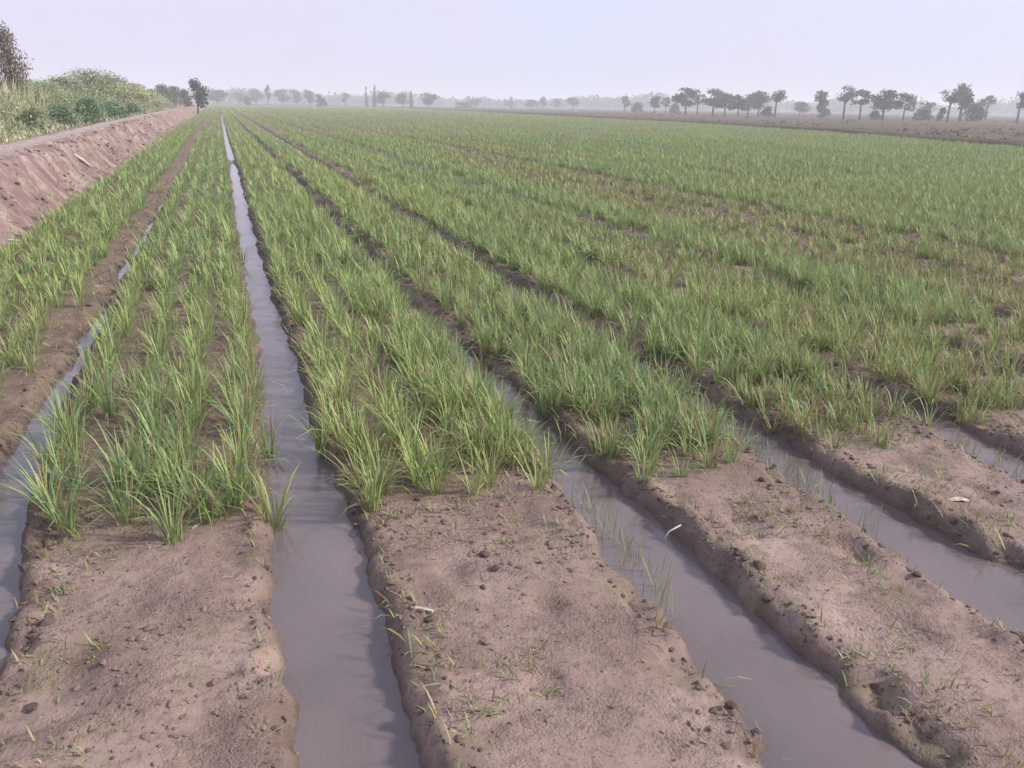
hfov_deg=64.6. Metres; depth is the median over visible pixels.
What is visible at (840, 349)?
rice plant
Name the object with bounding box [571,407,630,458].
rice plant
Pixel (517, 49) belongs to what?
sky
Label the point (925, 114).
bush
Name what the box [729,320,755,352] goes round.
rice plant
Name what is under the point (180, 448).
rice plant
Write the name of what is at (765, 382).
rice plant
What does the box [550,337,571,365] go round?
rice plant
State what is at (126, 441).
rice plant
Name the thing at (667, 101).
tree
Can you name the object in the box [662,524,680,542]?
twig
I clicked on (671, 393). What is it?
rice plant
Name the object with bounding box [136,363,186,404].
rice plant
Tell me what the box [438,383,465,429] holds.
rice plant
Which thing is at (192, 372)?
rice plant
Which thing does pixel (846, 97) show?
tree
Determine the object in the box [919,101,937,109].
tree
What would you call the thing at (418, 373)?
rice plant
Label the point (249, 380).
rice plant
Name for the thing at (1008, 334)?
rice plant
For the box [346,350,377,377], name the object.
rice plant
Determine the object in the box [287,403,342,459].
rice plant
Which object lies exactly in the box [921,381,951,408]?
rice plant
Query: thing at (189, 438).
rice plant
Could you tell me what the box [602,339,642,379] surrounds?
rice plant
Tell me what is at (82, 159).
wooden stake
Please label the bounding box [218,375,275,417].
rice plant
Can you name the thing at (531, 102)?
tree
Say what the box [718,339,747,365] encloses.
rice plant
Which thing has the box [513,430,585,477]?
rice plant
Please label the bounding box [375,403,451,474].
rice plant
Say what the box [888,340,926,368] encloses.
rice plant
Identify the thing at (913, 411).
rice plant
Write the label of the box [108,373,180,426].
rice plant
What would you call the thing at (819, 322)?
rice plant
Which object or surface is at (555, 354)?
rice plant
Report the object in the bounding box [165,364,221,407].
rice plant
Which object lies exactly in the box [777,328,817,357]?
rice plant
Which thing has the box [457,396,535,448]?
rice plant
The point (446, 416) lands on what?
rice plant
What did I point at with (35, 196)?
bank lumps
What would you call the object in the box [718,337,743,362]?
rice plant
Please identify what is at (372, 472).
rice plant
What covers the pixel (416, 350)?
rice plant
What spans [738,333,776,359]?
rice plant
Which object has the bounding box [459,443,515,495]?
rice plant
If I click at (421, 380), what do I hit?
rice plant
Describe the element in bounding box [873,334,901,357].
rice plant
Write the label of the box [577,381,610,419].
rice plant
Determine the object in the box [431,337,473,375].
rice plant
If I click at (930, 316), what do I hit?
rice plant
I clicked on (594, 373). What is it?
rice plant
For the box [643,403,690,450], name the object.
rice plant
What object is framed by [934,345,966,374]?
rice plant
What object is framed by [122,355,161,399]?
rice plant
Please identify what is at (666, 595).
water grass
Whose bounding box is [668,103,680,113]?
bush
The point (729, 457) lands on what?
rice plant
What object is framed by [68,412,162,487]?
rice plant
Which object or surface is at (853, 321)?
rice plant
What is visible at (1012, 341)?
rice plant
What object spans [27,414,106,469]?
rice plant
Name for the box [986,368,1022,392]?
rice plant
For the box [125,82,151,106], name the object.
bush
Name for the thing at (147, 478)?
rice plant
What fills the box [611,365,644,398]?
rice plant
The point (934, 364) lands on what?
rice plant
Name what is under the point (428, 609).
straw scrap
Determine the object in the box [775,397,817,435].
rice plant
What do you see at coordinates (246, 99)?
bush
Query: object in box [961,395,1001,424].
rice plant
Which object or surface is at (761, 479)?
soil clod
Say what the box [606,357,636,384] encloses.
rice plant
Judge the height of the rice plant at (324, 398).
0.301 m
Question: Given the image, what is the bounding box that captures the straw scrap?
[411,606,433,611]
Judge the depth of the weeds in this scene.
26.14 m
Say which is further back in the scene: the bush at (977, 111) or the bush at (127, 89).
the bush at (977, 111)
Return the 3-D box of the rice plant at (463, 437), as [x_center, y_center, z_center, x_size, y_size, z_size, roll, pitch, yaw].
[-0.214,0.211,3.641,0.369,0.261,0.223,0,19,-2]
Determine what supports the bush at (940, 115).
on the fallow field
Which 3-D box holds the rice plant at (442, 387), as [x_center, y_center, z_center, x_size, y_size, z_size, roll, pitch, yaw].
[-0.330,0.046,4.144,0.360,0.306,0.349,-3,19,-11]
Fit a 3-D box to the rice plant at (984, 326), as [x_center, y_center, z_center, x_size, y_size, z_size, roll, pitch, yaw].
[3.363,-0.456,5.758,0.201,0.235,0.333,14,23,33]
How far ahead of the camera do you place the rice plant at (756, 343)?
5.04 m
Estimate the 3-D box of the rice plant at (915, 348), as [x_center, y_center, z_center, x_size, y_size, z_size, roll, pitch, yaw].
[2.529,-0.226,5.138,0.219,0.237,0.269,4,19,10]
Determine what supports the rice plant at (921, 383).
on the ground at (592, 617)
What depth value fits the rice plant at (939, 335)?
5.36 m
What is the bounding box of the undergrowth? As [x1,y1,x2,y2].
[0,172,1023,562]
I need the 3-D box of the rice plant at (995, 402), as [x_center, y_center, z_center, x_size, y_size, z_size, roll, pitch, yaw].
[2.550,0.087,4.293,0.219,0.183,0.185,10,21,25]
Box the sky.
[0,0,1023,106]
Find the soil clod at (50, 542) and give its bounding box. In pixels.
[42,539,52,546]
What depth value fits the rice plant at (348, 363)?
4.61 m
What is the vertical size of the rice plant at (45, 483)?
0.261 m
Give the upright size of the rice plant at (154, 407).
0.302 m
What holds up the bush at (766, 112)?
on the fallow field
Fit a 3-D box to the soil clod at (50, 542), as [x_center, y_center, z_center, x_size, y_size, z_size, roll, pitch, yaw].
[-1.647,0.566,2.872,0.033,0.027,0.044,-10,22,-28]
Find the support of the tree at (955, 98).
on the fallow field
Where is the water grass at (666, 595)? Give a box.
[519,382,1023,620]
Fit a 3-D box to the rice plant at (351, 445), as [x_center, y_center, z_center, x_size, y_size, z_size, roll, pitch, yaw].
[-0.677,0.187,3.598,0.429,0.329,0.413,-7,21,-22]
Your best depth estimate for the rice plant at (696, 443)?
3.73 m
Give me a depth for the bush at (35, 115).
22.31 m
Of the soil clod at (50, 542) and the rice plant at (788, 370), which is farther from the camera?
the rice plant at (788, 370)
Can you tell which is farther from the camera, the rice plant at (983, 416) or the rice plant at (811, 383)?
the rice plant at (811, 383)
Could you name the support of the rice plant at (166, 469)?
on the ground at (592, 617)
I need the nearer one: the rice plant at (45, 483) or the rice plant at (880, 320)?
the rice plant at (45, 483)
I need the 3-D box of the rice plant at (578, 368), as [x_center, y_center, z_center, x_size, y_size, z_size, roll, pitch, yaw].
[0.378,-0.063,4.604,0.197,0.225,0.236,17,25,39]
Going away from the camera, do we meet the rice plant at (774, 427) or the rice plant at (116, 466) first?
the rice plant at (116, 466)
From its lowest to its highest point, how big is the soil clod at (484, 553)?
0.025 m
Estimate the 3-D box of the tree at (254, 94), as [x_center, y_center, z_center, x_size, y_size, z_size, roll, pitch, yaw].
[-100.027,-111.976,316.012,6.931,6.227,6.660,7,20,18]
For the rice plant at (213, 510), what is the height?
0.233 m
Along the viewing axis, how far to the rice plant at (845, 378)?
4.76 m
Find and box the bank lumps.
[0,114,170,256]
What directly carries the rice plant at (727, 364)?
on the ground at (592, 617)
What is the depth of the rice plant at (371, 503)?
3.14 m
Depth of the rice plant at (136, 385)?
4.33 m
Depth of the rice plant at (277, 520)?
3.10 m
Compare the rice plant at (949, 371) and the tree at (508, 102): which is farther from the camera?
the tree at (508, 102)
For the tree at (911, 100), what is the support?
on the fallow field
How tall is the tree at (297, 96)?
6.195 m
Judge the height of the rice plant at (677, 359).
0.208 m
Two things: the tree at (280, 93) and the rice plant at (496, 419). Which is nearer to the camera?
the rice plant at (496, 419)
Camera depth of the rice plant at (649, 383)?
4.32 m
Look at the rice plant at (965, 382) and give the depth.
4.56 m
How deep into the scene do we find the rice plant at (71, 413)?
3.86 m
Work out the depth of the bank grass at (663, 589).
3.30 m
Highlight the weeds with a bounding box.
[0,75,177,143]
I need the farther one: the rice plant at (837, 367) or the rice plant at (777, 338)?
the rice plant at (777, 338)
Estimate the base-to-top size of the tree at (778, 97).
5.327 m
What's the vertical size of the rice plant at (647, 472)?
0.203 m
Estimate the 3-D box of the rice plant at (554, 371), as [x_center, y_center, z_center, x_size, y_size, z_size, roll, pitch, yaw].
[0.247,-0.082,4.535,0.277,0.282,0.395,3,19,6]
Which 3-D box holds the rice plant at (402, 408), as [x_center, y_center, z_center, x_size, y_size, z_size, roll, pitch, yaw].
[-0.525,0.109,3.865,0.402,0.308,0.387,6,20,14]
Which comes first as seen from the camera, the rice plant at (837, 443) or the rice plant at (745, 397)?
the rice plant at (837, 443)
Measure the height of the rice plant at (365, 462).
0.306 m
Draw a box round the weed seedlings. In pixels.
[0,387,1023,767]
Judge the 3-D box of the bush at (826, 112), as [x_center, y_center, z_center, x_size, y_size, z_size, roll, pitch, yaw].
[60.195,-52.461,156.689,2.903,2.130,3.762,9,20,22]
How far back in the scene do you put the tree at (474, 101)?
320.75 m
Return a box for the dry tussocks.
[404,107,1023,139]
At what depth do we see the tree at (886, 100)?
129.53 m
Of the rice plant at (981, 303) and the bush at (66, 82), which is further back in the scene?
the bush at (66, 82)
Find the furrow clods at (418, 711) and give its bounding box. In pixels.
[0,171,1023,767]
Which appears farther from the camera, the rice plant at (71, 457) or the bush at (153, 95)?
the bush at (153, 95)
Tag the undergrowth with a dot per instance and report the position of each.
(406, 388)
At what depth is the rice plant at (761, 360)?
4.75 m
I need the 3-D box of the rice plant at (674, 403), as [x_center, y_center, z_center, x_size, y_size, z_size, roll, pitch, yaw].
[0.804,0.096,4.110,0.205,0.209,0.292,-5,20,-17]
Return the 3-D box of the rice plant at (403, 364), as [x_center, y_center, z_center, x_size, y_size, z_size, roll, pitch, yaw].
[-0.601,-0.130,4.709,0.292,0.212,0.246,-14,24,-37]
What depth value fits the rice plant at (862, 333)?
5.53 m
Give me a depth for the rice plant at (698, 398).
4.41 m
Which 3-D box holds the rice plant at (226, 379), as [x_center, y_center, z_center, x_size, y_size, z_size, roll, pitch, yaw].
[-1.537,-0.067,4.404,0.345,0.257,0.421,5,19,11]
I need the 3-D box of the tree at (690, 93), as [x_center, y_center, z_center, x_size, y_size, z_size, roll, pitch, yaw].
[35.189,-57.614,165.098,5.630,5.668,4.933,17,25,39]
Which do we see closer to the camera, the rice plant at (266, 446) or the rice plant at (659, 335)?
the rice plant at (266, 446)
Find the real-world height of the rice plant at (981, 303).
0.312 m
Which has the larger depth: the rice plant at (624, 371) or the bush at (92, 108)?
the bush at (92, 108)
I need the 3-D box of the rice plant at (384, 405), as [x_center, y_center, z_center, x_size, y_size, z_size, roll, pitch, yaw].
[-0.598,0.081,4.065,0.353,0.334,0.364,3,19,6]
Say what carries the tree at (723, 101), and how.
on the fallow field
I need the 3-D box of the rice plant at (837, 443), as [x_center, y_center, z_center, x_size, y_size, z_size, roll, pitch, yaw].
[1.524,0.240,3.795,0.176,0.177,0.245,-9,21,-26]
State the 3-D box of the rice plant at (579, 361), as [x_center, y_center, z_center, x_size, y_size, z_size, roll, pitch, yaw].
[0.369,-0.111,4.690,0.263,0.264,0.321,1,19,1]
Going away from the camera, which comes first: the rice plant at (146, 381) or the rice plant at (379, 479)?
the rice plant at (379, 479)
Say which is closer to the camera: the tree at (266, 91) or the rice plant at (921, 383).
the rice plant at (921, 383)
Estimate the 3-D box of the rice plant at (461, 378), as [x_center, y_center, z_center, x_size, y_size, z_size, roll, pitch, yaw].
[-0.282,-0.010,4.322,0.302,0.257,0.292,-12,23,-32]
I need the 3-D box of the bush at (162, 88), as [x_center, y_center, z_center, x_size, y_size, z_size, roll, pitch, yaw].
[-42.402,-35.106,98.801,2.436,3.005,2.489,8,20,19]
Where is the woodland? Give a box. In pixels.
[143,85,1023,115]
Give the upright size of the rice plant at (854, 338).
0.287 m
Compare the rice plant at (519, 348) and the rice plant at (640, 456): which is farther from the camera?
the rice plant at (519, 348)
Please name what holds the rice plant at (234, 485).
on the ground at (592, 617)
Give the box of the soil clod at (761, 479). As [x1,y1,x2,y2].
[758,477,764,481]
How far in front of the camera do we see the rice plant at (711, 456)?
3.56 m
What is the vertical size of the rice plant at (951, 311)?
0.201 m
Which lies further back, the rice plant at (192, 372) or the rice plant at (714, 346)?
the rice plant at (714, 346)
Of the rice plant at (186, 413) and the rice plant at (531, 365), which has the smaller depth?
the rice plant at (186, 413)
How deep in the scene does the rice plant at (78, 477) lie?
3.27 m
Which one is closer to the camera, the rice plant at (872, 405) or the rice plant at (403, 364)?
the rice plant at (872, 405)
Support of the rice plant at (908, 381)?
on the ground at (592, 617)
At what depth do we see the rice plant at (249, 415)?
3.77 m
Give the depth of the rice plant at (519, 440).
3.66 m
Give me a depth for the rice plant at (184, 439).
3.64 m
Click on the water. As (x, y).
(340, 681)
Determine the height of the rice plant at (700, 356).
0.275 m
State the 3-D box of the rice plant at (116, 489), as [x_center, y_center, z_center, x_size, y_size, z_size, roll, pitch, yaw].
[-1.509,0.378,3.070,0.387,0.292,0.362,15,24,36]
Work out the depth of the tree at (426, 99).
274.43 m
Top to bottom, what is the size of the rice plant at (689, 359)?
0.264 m
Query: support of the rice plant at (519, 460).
on the ground at (592, 617)
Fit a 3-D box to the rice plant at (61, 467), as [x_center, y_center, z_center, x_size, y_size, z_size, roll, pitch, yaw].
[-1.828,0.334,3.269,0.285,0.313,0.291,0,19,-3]
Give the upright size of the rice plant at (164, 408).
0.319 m
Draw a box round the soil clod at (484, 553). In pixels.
[479,550,489,557]
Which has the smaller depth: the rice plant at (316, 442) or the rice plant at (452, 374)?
the rice plant at (316, 442)
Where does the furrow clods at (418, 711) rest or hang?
on the ground at (592, 617)
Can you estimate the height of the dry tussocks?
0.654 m
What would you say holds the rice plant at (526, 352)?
on the ground at (592, 617)
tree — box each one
[0,20,33,101]
[188,77,208,113]
[207,89,228,104]
[231,92,248,104]
[248,89,265,104]
[264,85,270,104]
[272,88,291,105]
[288,89,300,105]
[304,89,314,105]
[342,92,348,105]
[364,87,368,106]
[372,85,376,106]
[376,91,390,106]
[393,93,408,106]
[409,91,413,107]
[420,92,439,107]
[467,99,481,105]
[504,100,515,106]
[522,99,539,108]
[539,97,546,108]
[552,98,561,108]
[565,96,579,109]
[620,95,631,111]
[649,95,660,112]
[661,97,670,112]
[668,87,701,114]
[688,93,706,114]
[702,88,735,115]
[714,94,737,115]
[730,94,749,115]
[740,93,758,115]
[752,90,771,115]
[770,90,786,116]
[793,101,811,115]
[814,90,829,117]
[836,84,858,118]
[850,89,871,119]
[868,89,899,119]
[890,92,916,120]
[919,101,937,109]
[938,87,968,121]
[957,83,974,120]
[980,95,996,119]
[1015,91,1023,122]
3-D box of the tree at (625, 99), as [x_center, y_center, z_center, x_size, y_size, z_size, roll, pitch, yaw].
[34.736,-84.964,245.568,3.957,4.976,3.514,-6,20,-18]
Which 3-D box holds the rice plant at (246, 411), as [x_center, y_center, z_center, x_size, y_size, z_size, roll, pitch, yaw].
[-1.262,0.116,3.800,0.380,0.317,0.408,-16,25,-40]
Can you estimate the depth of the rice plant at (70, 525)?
2.97 m
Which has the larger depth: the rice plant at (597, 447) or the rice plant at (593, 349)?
the rice plant at (593, 349)
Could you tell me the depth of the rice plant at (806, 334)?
5.36 m
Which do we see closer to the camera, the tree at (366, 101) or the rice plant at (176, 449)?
the rice plant at (176, 449)
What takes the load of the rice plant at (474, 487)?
on the ground at (592, 617)
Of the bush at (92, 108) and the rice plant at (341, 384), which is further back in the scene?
the bush at (92, 108)
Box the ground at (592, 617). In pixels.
[0,101,1023,767]
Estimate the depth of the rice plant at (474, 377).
4.30 m
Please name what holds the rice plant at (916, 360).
on the ground at (592, 617)
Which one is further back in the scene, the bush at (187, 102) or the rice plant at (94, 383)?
the bush at (187, 102)
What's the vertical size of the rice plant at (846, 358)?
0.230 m
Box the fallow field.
[209,102,1023,147]
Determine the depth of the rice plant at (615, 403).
4.15 m
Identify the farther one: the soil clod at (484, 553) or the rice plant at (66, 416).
the rice plant at (66, 416)
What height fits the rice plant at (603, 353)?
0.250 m
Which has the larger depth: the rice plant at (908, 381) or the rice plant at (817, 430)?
the rice plant at (908, 381)
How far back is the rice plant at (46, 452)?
3.48 m
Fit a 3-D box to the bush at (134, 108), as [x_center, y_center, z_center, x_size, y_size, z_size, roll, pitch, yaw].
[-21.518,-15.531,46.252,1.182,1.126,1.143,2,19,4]
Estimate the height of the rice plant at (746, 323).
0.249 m
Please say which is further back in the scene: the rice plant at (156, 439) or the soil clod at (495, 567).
the rice plant at (156, 439)
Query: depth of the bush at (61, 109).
26.45 m
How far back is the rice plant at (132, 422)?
3.76 m
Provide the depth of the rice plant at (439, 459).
3.45 m
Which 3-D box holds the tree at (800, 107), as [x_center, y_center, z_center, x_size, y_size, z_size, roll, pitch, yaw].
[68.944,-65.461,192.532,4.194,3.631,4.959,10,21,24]
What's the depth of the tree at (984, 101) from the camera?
156.94 m
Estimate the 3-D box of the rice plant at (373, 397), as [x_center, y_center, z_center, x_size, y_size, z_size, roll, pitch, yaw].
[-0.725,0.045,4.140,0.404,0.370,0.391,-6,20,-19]
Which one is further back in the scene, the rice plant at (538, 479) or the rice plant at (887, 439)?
the rice plant at (887, 439)
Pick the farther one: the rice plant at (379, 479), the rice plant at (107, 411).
the rice plant at (107, 411)
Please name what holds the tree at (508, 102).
on the fallow field
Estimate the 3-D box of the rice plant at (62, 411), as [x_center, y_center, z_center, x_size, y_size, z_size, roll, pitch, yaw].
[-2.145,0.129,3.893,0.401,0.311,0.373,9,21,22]
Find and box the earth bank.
[0,108,193,254]
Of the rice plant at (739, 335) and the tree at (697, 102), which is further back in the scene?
the tree at (697, 102)
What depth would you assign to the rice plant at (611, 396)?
4.23 m
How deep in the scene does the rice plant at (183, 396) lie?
4.02 m
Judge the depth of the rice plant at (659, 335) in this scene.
5.33 m
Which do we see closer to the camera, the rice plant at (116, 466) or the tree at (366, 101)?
the rice plant at (116, 466)
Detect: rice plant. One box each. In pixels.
[2,447,105,526]
[4,443,92,510]
[5,401,91,470]
[9,393,109,452]
[11,379,106,443]
[13,432,99,490]
[24,380,95,438]
[25,475,120,537]
[26,381,106,445]
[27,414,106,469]
[40,360,132,414]
[44,432,120,502]
[49,444,154,511]
[61,356,122,406]
[65,354,150,429]
[67,460,176,542]
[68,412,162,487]
[89,416,196,496]
[99,412,166,462]
[100,370,177,421]
[106,351,164,398]
[107,387,169,440]
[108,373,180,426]
[111,397,176,440]
[113,386,194,451]
[115,358,189,414]
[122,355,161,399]
[122,468,214,545]
[123,397,196,486]
[129,396,214,462]
[133,424,214,496]
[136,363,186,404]
[138,427,210,482]
[139,434,229,512]
[141,366,233,417]
[147,424,201,470]
[149,392,221,437]
[155,392,212,432]
[155,452,232,534]
[157,344,209,393]
[157,406,225,467]
[163,466,260,524]
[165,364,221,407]
[169,357,233,403]
[177,354,215,390]
[178,379,215,425]
[185,429,282,507]
[189,425,284,490]
[198,398,278,466]
[201,438,287,503]
[202,369,271,437]
[204,354,256,391]
[204,376,278,436]
[206,418,277,473]
[208,364,251,407]
[210,382,277,446]
[212,347,282,396]
[218,367,270,408]
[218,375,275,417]
[222,465,327,531]
[227,398,305,467]
[287,341,342,392]
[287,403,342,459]
[295,371,354,424]
[302,340,354,378]
[302,389,385,455]
[302,393,358,439]
[304,355,374,408]
[311,371,355,414]
[316,426,390,488]
[317,357,353,398]
[317,362,374,411]
[318,394,393,460]
[328,403,401,463]
[329,342,370,382]
[330,443,422,509]
[333,444,406,515]
[336,429,417,496]
[340,366,404,420]
[342,348,399,387]
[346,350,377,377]
[353,381,432,444]
[356,365,422,420]
[356,374,389,404]
[358,358,408,396]
[364,379,440,440]
[372,391,431,447]
[373,406,427,455]
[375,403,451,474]
[384,403,450,459]
[387,346,425,375]
[388,353,423,398]
[391,341,437,383]
[396,335,428,366]
[398,448,468,495]
[400,350,434,388]
[400,353,447,401]
[402,369,445,408]
[402,412,475,476]
[404,383,455,425]
[412,403,475,444]
[413,365,463,413]
[419,391,473,435]
[424,402,501,454]
[427,350,465,376]
[428,351,454,373]
[430,379,477,420]
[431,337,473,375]
[431,368,471,405]
[433,423,486,466]
[437,359,470,387]
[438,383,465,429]
[449,361,479,396]
[449,367,504,396]
[449,443,490,501]
[452,421,523,473]
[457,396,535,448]
[458,387,520,429]
[459,386,487,425]
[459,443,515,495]
[484,407,528,469]
[492,334,546,370]
[497,426,545,473]
[502,333,542,361]
[507,352,547,381]
[509,442,573,491]
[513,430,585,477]
[518,339,537,365]
[519,324,560,362]
[523,376,558,420]
[526,357,557,383]
[527,358,582,400]
[531,338,577,374]
[532,359,569,395]
[536,351,576,389]
[537,417,582,444]
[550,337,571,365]
[560,355,590,383]
[567,350,589,376]
[568,333,608,364]
[568,367,614,413]
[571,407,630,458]
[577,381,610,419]
[578,322,615,354]
[578,410,641,467]
[580,358,611,384]
[587,338,621,368]
[589,363,626,400]
[591,374,635,421]
[592,376,623,417]
[600,325,635,358]
[602,323,642,359]
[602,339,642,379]
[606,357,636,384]
[608,339,633,368]
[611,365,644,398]
[617,411,675,462]
[622,437,671,485]
[624,426,671,480]
[626,379,674,427]
[626,398,686,443]
[630,358,674,401]
[637,333,661,359]
[639,316,675,348]
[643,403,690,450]
[646,378,685,415]
[649,323,688,361]
[656,407,713,456]
[661,444,708,482]
[662,379,714,428]
[662,387,691,416]
[663,335,692,362]
[666,337,715,370]
[667,311,709,342]
[670,314,711,353]
[676,373,705,404]
[680,344,716,375]
[681,410,742,454]
[686,381,707,411]
[688,410,760,471]
[689,330,718,367]
[689,406,714,434]
[700,344,742,385]
[700,385,746,419]
[703,324,732,356]
[714,366,753,395]
[716,420,756,463]
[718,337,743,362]
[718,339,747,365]
[719,362,775,412]
[720,314,752,336]
[722,411,759,446]
[726,319,747,349]
[727,318,770,344]
[728,340,754,371]
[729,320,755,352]
[731,311,766,339]
[736,328,770,360]
[736,341,789,386]
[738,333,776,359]
[740,345,782,376]
[747,370,779,392]
[752,382,787,413]
[759,406,797,435]
[762,372,796,396]
[770,327,787,348]
[770,343,789,368]
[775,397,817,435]
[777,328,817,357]
[777,340,817,372]
[780,352,814,382]
[790,317,823,348]
[792,298,838,335]
[794,372,825,394]
[799,389,830,416]
[803,304,837,333]
[806,404,834,437]
[809,323,845,353]
[815,374,848,403]
[819,351,852,381]
[819,415,864,448]
[827,329,861,357]
[828,356,867,392]
[832,334,871,363]
[834,305,865,337]
[836,309,866,340]
[839,382,859,407]
[840,403,867,430]
[847,305,870,330]
[848,409,891,434]
[849,384,898,419]
[851,308,876,343]
[853,347,910,382]
[856,296,902,336]
[860,319,902,349]
[865,402,912,444]
[865,421,906,450]
[867,342,915,373]
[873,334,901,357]
[880,316,909,337]
[885,321,920,345]
[887,310,925,346]
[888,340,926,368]
[900,396,924,420]
[902,345,937,370]
[902,356,925,384]
[904,337,930,358]
[904,392,948,427]
[905,369,930,396]
[908,302,942,326]
[919,347,942,377]
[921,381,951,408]
[929,316,955,351]
[932,302,959,321]
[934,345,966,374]
[936,357,969,385]
[938,340,970,363]
[941,390,977,417]
[949,302,983,328]
[959,348,996,371]
[961,372,981,392]
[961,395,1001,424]
[963,289,1003,315]
[970,306,993,330]
[972,372,1007,395]
[973,389,1010,412]
[974,295,1002,322]
[975,308,996,332]
[977,313,1009,334]
[980,368,1021,384]
[984,363,1017,382]
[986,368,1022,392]
[988,325,1020,341]
[991,322,1023,346]
[1004,312,1023,330]
[1008,335,1023,353]
[1008,362,1023,387]
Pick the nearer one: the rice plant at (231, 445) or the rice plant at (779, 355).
the rice plant at (231, 445)
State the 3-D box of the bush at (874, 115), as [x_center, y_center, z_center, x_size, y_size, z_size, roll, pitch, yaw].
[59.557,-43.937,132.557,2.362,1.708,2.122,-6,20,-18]
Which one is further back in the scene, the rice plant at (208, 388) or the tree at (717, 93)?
the tree at (717, 93)
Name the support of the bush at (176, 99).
on the ground at (592, 617)
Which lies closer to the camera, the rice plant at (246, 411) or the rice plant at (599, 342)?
the rice plant at (246, 411)
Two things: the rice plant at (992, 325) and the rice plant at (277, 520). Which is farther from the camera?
the rice plant at (992, 325)
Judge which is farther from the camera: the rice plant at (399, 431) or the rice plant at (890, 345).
the rice plant at (890, 345)
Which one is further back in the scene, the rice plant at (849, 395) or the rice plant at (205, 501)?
the rice plant at (849, 395)
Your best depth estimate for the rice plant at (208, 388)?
4.27 m
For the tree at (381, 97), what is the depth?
279.22 m
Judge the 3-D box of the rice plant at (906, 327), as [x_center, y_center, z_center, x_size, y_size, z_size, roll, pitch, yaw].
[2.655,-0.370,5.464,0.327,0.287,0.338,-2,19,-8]
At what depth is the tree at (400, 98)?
272.07 m
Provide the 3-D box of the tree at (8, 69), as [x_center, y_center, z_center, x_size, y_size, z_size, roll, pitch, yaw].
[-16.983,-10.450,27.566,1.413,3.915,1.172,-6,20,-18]
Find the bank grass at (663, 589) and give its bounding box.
[245,233,1023,767]
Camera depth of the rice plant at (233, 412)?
3.93 m
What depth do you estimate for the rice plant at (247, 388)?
4.13 m
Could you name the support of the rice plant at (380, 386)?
on the ground at (592, 617)
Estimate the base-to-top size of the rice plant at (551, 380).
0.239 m
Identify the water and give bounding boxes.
[0,113,1023,767]
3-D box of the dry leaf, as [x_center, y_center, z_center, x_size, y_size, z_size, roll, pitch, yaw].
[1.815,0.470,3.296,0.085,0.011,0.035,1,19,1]
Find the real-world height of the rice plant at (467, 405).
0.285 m
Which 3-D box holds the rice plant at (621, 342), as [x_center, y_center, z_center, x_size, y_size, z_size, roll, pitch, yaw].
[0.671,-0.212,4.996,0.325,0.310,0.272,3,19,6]
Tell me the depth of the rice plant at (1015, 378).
4.71 m
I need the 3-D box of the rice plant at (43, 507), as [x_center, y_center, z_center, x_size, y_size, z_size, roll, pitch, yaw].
[-1.693,0.376,3.007,0.432,0.322,0.345,-15,25,-39]
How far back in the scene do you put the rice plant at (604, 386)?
4.25 m
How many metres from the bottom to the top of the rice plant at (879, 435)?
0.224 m
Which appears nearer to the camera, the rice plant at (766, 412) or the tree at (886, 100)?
the rice plant at (766, 412)
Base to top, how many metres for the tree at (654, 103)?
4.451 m
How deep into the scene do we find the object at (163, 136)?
13.54 m
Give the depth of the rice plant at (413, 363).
4.58 m
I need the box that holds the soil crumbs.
[0,349,1023,767]
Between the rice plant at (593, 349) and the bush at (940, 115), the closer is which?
the rice plant at (593, 349)
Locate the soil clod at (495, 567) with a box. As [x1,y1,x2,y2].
[491,565,499,570]
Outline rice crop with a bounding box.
[0,104,1023,519]
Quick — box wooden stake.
[73,153,91,167]
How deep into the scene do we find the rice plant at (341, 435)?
3.69 m
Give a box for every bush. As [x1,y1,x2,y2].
[10,105,56,133]
[21,78,77,108]
[39,74,97,99]
[46,102,80,126]
[56,68,144,105]
[70,95,107,121]
[92,75,143,104]
[100,100,129,117]
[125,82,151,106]
[125,103,144,114]
[145,88,165,105]
[154,83,173,100]
[166,85,184,105]
[178,89,193,107]
[243,96,251,104]
[315,98,327,106]
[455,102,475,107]
[631,102,643,112]
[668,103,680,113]
[760,106,773,116]
[817,107,830,117]
[868,111,881,119]
[911,108,933,119]
[934,107,946,120]
[962,102,988,121]
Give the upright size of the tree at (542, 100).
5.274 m
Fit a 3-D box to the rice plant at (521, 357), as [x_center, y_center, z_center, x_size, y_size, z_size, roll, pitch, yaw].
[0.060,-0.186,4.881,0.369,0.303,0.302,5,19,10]
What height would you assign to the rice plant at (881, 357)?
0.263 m
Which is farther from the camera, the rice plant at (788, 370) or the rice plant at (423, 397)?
the rice plant at (788, 370)
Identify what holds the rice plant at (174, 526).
on the ground at (592, 617)
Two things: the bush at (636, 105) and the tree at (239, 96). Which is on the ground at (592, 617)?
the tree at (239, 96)
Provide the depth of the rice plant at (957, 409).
4.29 m
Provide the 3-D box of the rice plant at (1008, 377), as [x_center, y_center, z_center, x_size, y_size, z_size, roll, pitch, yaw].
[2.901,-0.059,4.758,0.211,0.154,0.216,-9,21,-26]
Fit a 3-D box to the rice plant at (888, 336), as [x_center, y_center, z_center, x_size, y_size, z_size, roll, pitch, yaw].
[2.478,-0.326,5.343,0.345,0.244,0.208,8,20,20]
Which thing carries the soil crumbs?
on the ground at (592, 617)

